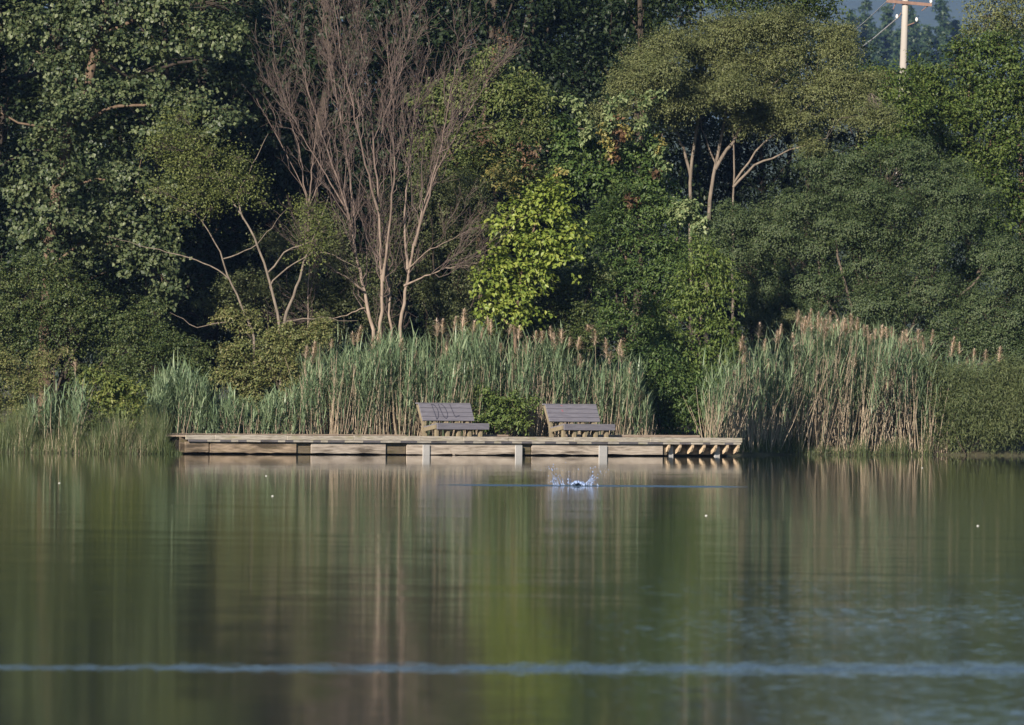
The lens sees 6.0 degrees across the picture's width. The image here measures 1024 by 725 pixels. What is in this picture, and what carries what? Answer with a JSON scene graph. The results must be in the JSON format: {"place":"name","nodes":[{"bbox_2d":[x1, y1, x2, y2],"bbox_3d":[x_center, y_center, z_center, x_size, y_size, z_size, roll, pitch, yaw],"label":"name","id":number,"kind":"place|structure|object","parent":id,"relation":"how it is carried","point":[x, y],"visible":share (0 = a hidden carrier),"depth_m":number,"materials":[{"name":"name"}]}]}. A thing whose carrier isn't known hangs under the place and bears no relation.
{"place":"outdoors","nodes":[
{"label":"outdoors","id":0,"kind":"place"},
{"bbox_2d":[0,453,1023,724],"bbox_3d":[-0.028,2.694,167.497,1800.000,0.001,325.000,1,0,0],"label":"lake water","id":1,"kind":"structure","parent":0,"point":[442,589],"depth_m":113.73,"materials":[{"name":"green liquid"}]},
{"bbox_2d":[165,433,741,455],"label":"dock","id":2,"kind":"object","parent":1,"relation":"in","point":[567,445],"visible":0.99,"depth_m":300.01,"materials":[{"name":"brown wood"}]},
{"bbox_2d":[415,403,488,436],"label":"bench","id":3,"kind":"object","parent":2,"relation":"on","point":[444,413],"visible":1,"depth_m":300.64,"materials":[{"name":"grey wood"}]},
{"bbox_2d":[542,404,614,436],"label":"bench","id":4,"kind":"object","parent":2,"relation":"on","point":[560,414],"visible":1,"depth_m":303.38,"materials":[{"name":"grey wood"}]},
{"bbox_2d":[548,462,608,485],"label":"water splash","id":5,"kind":"object","parent":1,"relation":"on","point":[577,483],"visible":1,"depth_m":221.22,"materials":[{"name":"white"}]},
{"bbox_2d":[0,385,1023,455],"bbox_3d":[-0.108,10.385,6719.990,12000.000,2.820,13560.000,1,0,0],"label":"ground","id":6,"kind":"structure","parent":0,"point":[1007,452],"depth_m":320.73,"materials":[{"name":"soil"}]},
{"bbox_2d":[0,2,49,319],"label":"woodland tree","id":7,"kind":"object","parent":6,"relation":"on","point":[23,295],"visible":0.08,"depth_m":348.19,"materials":[{"name":"green plant"}]},
{"bbox_2d":[0,0,68,380],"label":"woodland tree","id":8,"kind":"object","parent":6,"relation":"on","point":[38,109],"visible":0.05,"depth_m":358.22,"materials":[{"name":"green plant"}]},
{"bbox_2d":[0,340,75,430],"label":"flowering shrub","id":9,"kind":"object","parent":6,"relation":"on","point":[33,387],"visible":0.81,"depth_m":297.22,"materials":[{"name":"green plant"}]},
{"bbox_2d":[2,0,104,398],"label":"woodland tree","id":10,"kind":"object","parent":6,"relation":"on","point":[23,108],"visible":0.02,"depth_m":370.75,"materials":[{"name":"green plant"}]},
{"bbox_2d":[24,373,94,443],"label":"reeds","id":11,"kind":"object","parent":6,"relation":"on","point":[77,407],"visible":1,"depth_m":294.06,"materials":[{"name":"plant"}]},
{"bbox_2d":[0,3,128,407],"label":"woodland tree","id":12,"kind":"object","parent":6,"relation":"on","point":[3,137],"visible":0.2,"depth_m":337.85,"materials":[{"name":"green plant"}]},
{"bbox_2d":[0,1,144,400],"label":"woodland tree","id":13,"kind":"object","parent":6,"relation":"on","point":[47,194],"visible":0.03,"depth_m":361.81,"materials":[{"name":"green plant"}]},
{"bbox_2d":[0,8,148,395],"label":"woodland tree","id":14,"kind":"object","parent":6,"relation":"on","point":[85,277],"depth_m":374.78,"materials":[{"name":"green plant"}]},
{"bbox_2d":[0,245,168,417],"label":"dark shrub","id":15,"kind":"object","parent":6,"relation":"on","point":[35,313],"visible":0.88,"depth_m":303.60,"materials":[{"name":"green plant"}]},
{"bbox_2d":[10,413,170,453],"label":"dry grass","id":16,"kind":"structure","parent":6,"relation":"on","point":[19,432],"depth_m":293.27,"materials":[{"name":"plant"}]},
{"bbox_2d":[8,381,174,433],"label":"shrub","id":17,"kind":"object","parent":6,"relation":"on","point":[93,406],"visible":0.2,"depth_m":299.27,"materials":[{"name":"green plant"}]},
{"bbox_2d":[0,383,187,453],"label":"grass","id":18,"kind":"structure","parent":6,"relation":"on","point":[12,429],"depth_m":293.41,"materials":[{"name":"plant"}]},
{"bbox_2d":[0,0,220,404],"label":"woodland tree","id":19,"kind":"object","parent":6,"relation":"on","point":[80,267],"visible":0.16,"depth_m":342.47,"materials":[{"name":"green plant"}]},
{"bbox_2d":[26,0,195,394],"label":"woodland tree","id":20,"kind":"object","parent":6,"relation":"on","point":[125,236],"visible":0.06,"depth_m":347.20,"materials":[{"name":"green plant"}]},
{"bbox_2d":[73,365,151,430],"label":"shrub","id":21,"kind":"object","parent":6,"relation":"on","point":[114,384],"visible":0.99,"depth_m":295.93,"materials":[{"name":"green plant"}]},
{"bbox_2d":[3,0,227,390],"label":"woodland tree","id":22,"kind":"object","parent":6,"relation":"on","point":[90,226],"depth_m":370.52,"materials":[{"name":"green plant"}]},
{"bbox_2d":[0,0,257,419],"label":"cottonwood tree","id":23,"kind":"object","parent":6,"relation":"on","point":[94,23],"visible":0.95,"depth_m":308.63,"materials":[{"name":"green plant"}]},
{"bbox_2d":[7,0,267,389],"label":"woodland tree","id":24,"kind":"object","parent":6,"relation":"on","point":[132,295],"visible":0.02,"depth_m":357.20,"materials":[{"name":"green plant"}]},
{"bbox_2d":[0,0,288,215],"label":"cottonwood tree","id":25,"kind":"object","parent":6,"relation":"on","point":[8,82],"visible":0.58,"depth_m":323.87,"materials":[{"name":"green plant"}]},
{"bbox_2d":[107,293,220,395],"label":"dark shrub","id":26,"kind":"object","parent":6,"relation":"on","point":[164,342],"visible":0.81,"depth_m":302.20,"materials":[{"name":"green plant"}]},
{"bbox_2d":[148,427,182,453],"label":"grass","id":27,"kind":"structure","parent":6,"relation":"on","point":[168,449],"depth_m":293.42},
{"bbox_2d":[35,0,308,398],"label":"woodland tree","id":28,"kind":"object","parent":6,"relation":"on","point":[199,254],"visible":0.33,"depth_m":337.58,"materials":[{"name":"green plant"}]},
{"bbox_2d":[136,351,221,434],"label":"reeds","id":29,"kind":"object","parent":6,"relation":"on","point":[184,406],"visible":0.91,"depth_m":298.03,"materials":[{"name":"plant"}]},
{"bbox_2d":[109,0,278,375],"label":"woodland tree","id":30,"kind":"object","parent":6,"relation":"on","point":[198,309],"visible":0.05,"depth_m":361.84,"materials":[{"name":"green plant"}]},
{"bbox_2d":[68,0,348,402],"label":"woodland tree","id":31,"kind":"object","parent":6,"relation":"on","point":[211,337],"visible":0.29,"depth_m":342.37,"materials":[{"name":"green plant"}]},
{"bbox_2d":[129,0,295,401],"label":"woodland tree","id":32,"kind":"object","parent":6,"relation":"on","point":[214,390],"visible":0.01,"depth_m":370.87,"materials":[{"name":"green plant"}]},
{"bbox_2d":[107,91,357,403],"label":"leaning tree","id":33,"kind":"object","parent":6,"relation":"on","point":[179,164],"visible":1,"depth_m":304.87,"materials":[{"name":"green plant"}]},
{"bbox_2d":[130,0,357,403],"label":"woodland tree","id":34,"kind":"object","parent":6,"relation":"on","point":[250,98],"visible":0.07,"depth_m":357.60,"materials":[{"name":"green plant"}]},
{"bbox_2d":[189,381,310,433],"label":"reeds","id":35,"kind":"object","parent":6,"relation":"on","point":[234,416],"visible":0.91,"depth_m":299.25,"materials":[{"name":"plant"}]},
{"bbox_2d":[206,300,340,433],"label":"olive shrub","id":36,"kind":"object","parent":6,"relation":"on","point":[285,341],"visible":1,"depth_m":301.70,"materials":[{"name":"green plant"}]},
{"bbox_2d":[174,0,374,404],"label":"woodland tree","id":37,"kind":"object","parent":6,"relation":"on","point":[273,155],"visible":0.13,"depth_m":348.06,"materials":[{"name":"green plant"}]},
{"bbox_2d":[188,203,380,422],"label":"olive shrub","id":38,"kind":"object","parent":6,"relation":"on","point":[302,287],"visible":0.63,"depth_m":311.68,"materials":[{"name":"green plant"}]},
{"bbox_2d":[239,64,338,351],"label":"bare sapling","id":39,"kind":"object","parent":6,"relation":"on","point":[308,198],"visible":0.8,"depth_m":310.99,"materials":[{"name":"brown plant"}]},
{"bbox_2d":[155,0,423,375],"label":"woodland tree","id":40,"kind":"object","parent":6,"relation":"on","point":[305,132],"visible":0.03,"depth_m":361.20,"materials":[{"name":"green plant"}]},
{"bbox_2d":[253,1,378,392],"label":"woodland tree","id":41,"kind":"object","parent":6,"relation":"on","point":[327,120],"visible":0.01,"depth_m":370.88,"materials":[{"name":"green plant"}]},
{"bbox_2d":[188,0,462,393],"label":"woodland tree","id":42,"kind":"object","parent":6,"relation":"on","point":[279,171],"visible":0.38,"depth_m":337.63,"materials":[{"name":"green plant"}]},
{"bbox_2d":[279,0,406,401],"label":"woodland tree","id":43,"kind":"object","parent":6,"relation":"on","point":[367,339],"visible":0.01,"depth_m":373.98,"materials":[{"name":"green plant"}]},
{"bbox_2d":[200,0,550,363],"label":"woodland tree","id":44,"kind":"object","parent":6,"relation":"on","point":[380,62],"visible":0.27,"depth_m":342.49,"materials":[{"name":"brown plant"}]},
{"bbox_2d":[302,0,472,369],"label":"woodland tree","id":45,"kind":"object","parent":6,"relation":"on","point":[385,127],"visible":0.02,"depth_m":357.98,"materials":[{"name":"green plant"}]},
{"bbox_2d":[247,0,528,434],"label":"bare tree","id":46,"kind":"object","parent":6,"relation":"on","point":[385,233],"visible":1,"depth_m":306.97,"materials":[{"name":"brown plant"}]},
{"bbox_2d":[281,0,536,356],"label":"woodland tree","id":47,"kind":"object","parent":6,"relation":"on","point":[392,163],"depth_m":370.90,"materials":[{"name":"green plant"}]},
{"bbox_2d":[340,0,518,400],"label":"woodland tree","id":48,"kind":"object","parent":6,"relation":"on","point":[400,156],"visible":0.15,"depth_m":347.76,"materials":[{"name":"green plant"}]},
{"bbox_2d":[429,318,442,400],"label":"plumed reed","id":49,"kind":"object","parent":6,"relation":"on","point":[437,328],"visible":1,"depth_m":303.18,"materials":[{"name":"plant"}]},
{"bbox_2d":[353,156,519,402],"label":"grey shrub","id":50,"kind":"object","parent":6,"relation":"on","point":[434,294],"visible":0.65,"depth_m":311.65,"materials":[{"name":"green plant"}]},
{"bbox_2d":[353,0,554,366],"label":"woodland tree","id":51,"kind":"object","parent":6,"relation":"on","point":[447,152],"visible":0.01,"depth_m":361.88,"materials":[{"name":"green plant"}]},
{"bbox_2d":[458,308,469,402],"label":"plumed reed","id":52,"kind":"object","parent":6,"relation":"on","point":[463,317],"visible":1,"depth_m":303.87,"materials":[{"name":"plant"}]},
{"bbox_2d":[271,314,656,437],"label":"reeds","id":53,"kind":"object","parent":6,"relation":"on","point":[392,393],"visible":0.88,"depth_m":303.75,"materials":[{"name":"plant"}]},
{"bbox_2d":[391,27,567,323],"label":"elm tree","id":54,"kind":"object","parent":6,"relation":"on","point":[507,95],"visible":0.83,"depth_m":316.67,"materials":[{"name":"green plant"}]},
{"bbox_2d":[357,0,615,391],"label":"woodland tree","id":55,"kind":"object","parent":6,"relation":"on","point":[492,13],"visible":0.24,"depth_m":337.12,"materials":[{"name":"green plant"}]},
{"bbox_2d":[456,380,543,436],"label":"bush","id":56,"kind":"object","parent":6,"relation":"on","point":[496,407],"visible":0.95,"depth_m":303.65,"materials":[{"name":"green plant"}]},
{"bbox_2d":[351,0,666,386],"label":"woodland tree","id":57,"kind":"object","parent":6,"relation":"on","point":[542,29],"depth_m":357.09,"materials":[{"name":"green plant"}]},
{"bbox_2d":[468,169,600,434],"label":"bright tree","id":58,"kind":"object","parent":6,"relation":"on","point":[551,239],"visible":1,"depth_m":305.76,"materials":[{"name":"green plant"}]},
{"bbox_2d":[379,0,699,389],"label":"woodland tree","id":59,"kind":"object","parent":6,"relation":"on","point":[532,32],"visible":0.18,"depth_m":342.59,"materials":[{"name":"green plant"}]},
{"bbox_2d":[462,252,621,435],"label":"dark shrub","id":60,"kind":"object","parent":6,"relation":"on","point":[571,305],"visible":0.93,"depth_m":307.67,"materials":[{"name":"green plant"}]},
{"bbox_2d":[497,0,664,394],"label":"woodland tree","id":61,"kind":"object","parent":6,"relation":"on","point":[559,23],"visible":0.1,"depth_m":347.41,"materials":[{"name":"green plant"}]},
{"bbox_2d":[520,3,646,353],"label":"woodland tree","id":62,"kind":"object","parent":6,"relation":"on","point":[561,177],"visible":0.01,"depth_m":371.25,"materials":[{"name":"green plant"}]},
{"bbox_2d":[503,2,679,388],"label":"woodland tree","id":63,"kind":"object","parent":6,"relation":"on","point":[583,196],"visible":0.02,"depth_m":361.86,"materials":[{"name":"green plant"}]},
{"bbox_2d":[613,339,623,423],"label":"plumed reed","id":64,"kind":"object","parent":6,"relation":"on","point":[620,344],"visible":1,"depth_m":307.08,"materials":[{"name":"plant"}]},
{"bbox_2d":[538,86,714,352],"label":"vine covered tree","id":65,"kind":"object","parent":6,"relation":"on","point":[589,177],"visible":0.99,"depth_m":316.49,"materials":[{"name":"green plant"}]},
{"bbox_2d":[526,0,736,401],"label":"woodland tree","id":66,"kind":"object","parent":6,"relation":"on","point":[626,4],"visible":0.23,"depth_m":337.29,"materials":[{"name":"green plant"}]},
{"bbox_2d":[562,175,712,431],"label":"pinnate tree","id":67,"kind":"object","parent":6,"relation":"on","point":[672,259],"visible":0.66,"depth_m":316.14,"materials":[{"name":"green plant"}]},
{"bbox_2d":[590,2,732,376],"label":"woodland tree","id":68,"kind":"object","parent":6,"relation":"on","point":[670,161],"visible":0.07,"depth_m":361.55,"materials":[{"name":"green plant"}]},
{"bbox_2d":[626,330,740,437],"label":"hanging shrub","id":69,"kind":"object","parent":6,"relation":"on","point":[669,382],"visible":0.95,"depth_m":311.27,"materials":[{"name":"green plant"}]},
{"bbox_2d":[620,232,753,437],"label":"pinnate tree","id":70,"kind":"object","parent":6,"relation":"on","point":[682,306],"visible":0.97,"depth_m":312.95,"materials":[{"name":"green plant"}]},
{"bbox_2d":[543,0,859,378],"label":"woodland edge tree","id":71,"kind":"object","parent":6,"relation":"on","point":[817,9],"visible":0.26,"depth_m":349.68,"materials":[{"name":"green plant"}]},
{"bbox_2d":[608,0,796,366],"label":"woodland tree","id":72,"kind":"object","parent":6,"relation":"on","point":[697,156],"visible":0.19,"depth_m":359.51,"materials":[{"name":"green plant"}]},
{"bbox_2d":[664,0,794,389],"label":"woodland tree","id":73,"kind":"object","parent":6,"relation":"on","point":[717,120],"visible":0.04,"depth_m":365.74,"materials":[{"name":"green plant"}]},
{"bbox_2d":[575,0,911,420],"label":"locust tree","id":74,"kind":"object","parent":6,"relation":"on","point":[695,91],"visible":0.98,"depth_m":333.88,"materials":[{"name":"green plant"}]},
{"bbox_2d":[668,0,849,411],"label":"woodland tree","id":75,"kind":"object","parent":6,"relation":"on","point":[738,194],"visible":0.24,"depth_m":359.68,"materials":[{"name":"green plant"}]},
{"bbox_2d":[689,305,871,428],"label":"shrub","id":76,"kind":"object","parent":6,"relation":"on","point":[756,318],"visible":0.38,"depth_m":323.75,"materials":[{"name":"green plant"}]},
{"bbox_2d":[687,0,894,407],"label":"woodland tree","id":77,"kind":"object","parent":6,"relation":"on","point":[788,158],"visible":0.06,"depth_m":365.93,"materials":[{"name":"green plant"}]},
{"bbox_2d":[788,309,818,425],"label":"plumed reed","id":78,"kind":"object","parent":6,"relation":"on","point":[804,337],"visible":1,"depth_m":316.86,"materials":[{"name":"plant"}]},
{"bbox_2d":[758,20,865,414],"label":"woodland tree","id":79,"kind":"object","parent":6,"relation":"on","point":[844,134],"visible":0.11,"depth_m":359.83,"materials":[{"name":"green plant"}]},
{"bbox_2d":[742,36,892,411],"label":"woodland tree","id":80,"kind":"object","parent":6,"relation":"on","point":[862,47],"visible":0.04,"depth_m":366.01,"materials":[{"name":"green plant"}]},
{"bbox_2d":[706,422,939,454],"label":"grass","id":81,"kind":"structure","parent":6,"relation":"on","point":[794,447],"depth_m":317.09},
{"bbox_2d":[683,303,966,454],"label":"reeds","id":82,"kind":"object","parent":6,"relation":"on","point":[750,385],"visible":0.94,"depth_m":317.78,"materials":[{"name":"plant"}]},
{"bbox_2d":[680,127,1023,431],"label":"round shrub tree","id":83,"kind":"object","parent":6,"relation":"on","point":[1003,261],"visible":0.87,"depth_m":327.98,"materials":[{"name":"green plant"}]},
{"bbox_2d":[767,77,944,414],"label":"woodland tree","id":84,"kind":"object","parent":6,"relation":"on","point":[855,141],"visible":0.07,"depth_m":361.90,"materials":[{"name":"green plant"}]},
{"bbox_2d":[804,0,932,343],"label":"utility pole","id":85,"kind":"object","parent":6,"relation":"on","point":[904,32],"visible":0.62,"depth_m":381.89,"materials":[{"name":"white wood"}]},
{"bbox_2d":[827,99,957,355],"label":"woodland tree","id":86,"kind":"object","parent":6,"relation":"on","point":[894,183],"visible":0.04,"depth_m":359.83,"materials":[{"name":"green plant"}]},
{"bbox_2d":[835,327,971,420],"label":"reeds","id":87,"kind":"object","parent":6,"relation":"on","point":[910,355],"visible":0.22,"depth_m":324.32,"materials":[{"name":"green plant"}]},
{"bbox_2d":[847,18,1023,370],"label":"tree","id":88,"kind":"object","parent":6,"relation":"on","point":[934,104],"visible":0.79,"depth_m":348.39,"materials":[{"name":"green plant"}]},
{"bbox_2d":[850,348,1023,455],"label":"feathery shrub","id":89,"kind":"object","parent":6,"relation":"on","point":[1002,418],"visible":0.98,"depth_m":320.77,"materials":[{"name":"green plant"}]},
{"bbox_2d":[870,81,1008,368],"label":"woodland tree","id":90,"kind":"object","parent":6,"relation":"on","point":[923,321],"visible":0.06,"depth_m":361.87,"materials":[{"name":"green plant"}]},
{"bbox_2d":[879,41,1018,369],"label":"woodland tree","id":91,"kind":"object","parent":6,"relation":"on","point":[962,246],"visible":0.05,"depth_m":365.70,"materials":[{"name":"green plant"}]},
{"bbox_2d":[902,350,1004,440],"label":"reeds","id":92,"kind":"object","parent":6,"relation":"on","point":[970,363],"visible":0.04,"depth_m":325.76,"materials":[{"name":"plant"}]},
{"bbox_2d":[952,0,1023,322],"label":"corner tree","id":93,"kind":"object","parent":6,"relation":"on","point":[999,13],"visible":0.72,"depth_m":361.67,"materials":[{"name":"green plant"}]},
{"bbox_2d":[972,24,1023,381],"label":"woodland tree","id":94,"kind":"object","parent":6,"relation":"on","point":[1018,39],"visible":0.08,"depth_m":357.78,"materials":[{"name":"green plant"}]},
{"bbox_2d":[991,114,1023,272],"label":"woodland tree","id":95,"kind":"object","parent":6,"relation":"on","point":[1018,174],"visible":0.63,"depth_m":350.55,"materials":[{"name":"green plant"}]},
{"bbox_2d":[1,0,1023,387],"bbox_3d":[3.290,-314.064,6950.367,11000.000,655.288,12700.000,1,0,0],"label":"hills","id":96,"kind":"structure","parent":0,"point":[929,14],"depth_m":8551.10,"materials":[{"name":"plant"}]},
{"bbox_2d":[841,9,863,129],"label":"tree","id":97,"kind":"object","parent":96,"relation":"on","point":[852,17],"visible":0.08,"depth_m":2260.98,"materials":[{"name":"green plant"}]},
{"bbox_2d":[857,0,883,68],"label":"tree","id":98,"kind":"object","parent":96,"relation":"on","point":[867,31],"visible":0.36,"depth_m":2266.40,"materials":[{"name":"green plant"}]},
{"bbox_2d":[858,27,889,103],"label":"tree","id":99,"kind":"object","parent":96,"relation":"on","point":[876,41],"visible":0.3,"depth_m":2262.50,"materials":[{"name":"green plant"}]},
{"bbox_2d":[878,3,897,71],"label":"tree","id":100,"kind":"object","parent":96,"relation":"on","point":[886,19],"visible":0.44,"depth_m":2268.21,"materials":[{"name":"green plant"}]},
{"bbox_2d":[883,25,912,102],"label":"tree","id":101,"kind":"object","parent":96,"relation":"on","point":[897,42],"visible":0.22,"depth_m":2252.72,"materials":[{"name":"green plant"}]},
{"bbox_2d":[907,5,921,61],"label":"tree","id":102,"kind":"object","parent":96,"relation":"on","point":[914,38],"visible":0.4,"depth_m":2265.19,"materials":[{"name":"green plant"}]},
{"bbox_2d":[913,24,937,127],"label":"tree","id":103,"kind":"object","parent":96,"relation":"on","point":[927,34],"visible":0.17,"depth_m":2258.87,"materials":[{"name":"green plant"}]},
{"bbox_2d":[932,0,961,130],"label":"tree","id":104,"kind":"object","parent":96,"relation":"on","point":[945,27],"visible":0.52,"depth_m":2262.27,"materials":[{"name":"green plant"}]},
{"bbox_2d":[947,19,965,125],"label":"tree","id":105,"kind":"object","parent":96,"relation":"on","point":[955,23],"visible":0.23,"depth_m":2268.42,"materials":[{"name":"green plant"}]},
{"bbox_2d":[811,431,950,453],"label":"dry grass","id":106,"kind":"structure","parent":0,"point":[919,442],"depth_m":319.20,"materials":[{"name":"plant"}]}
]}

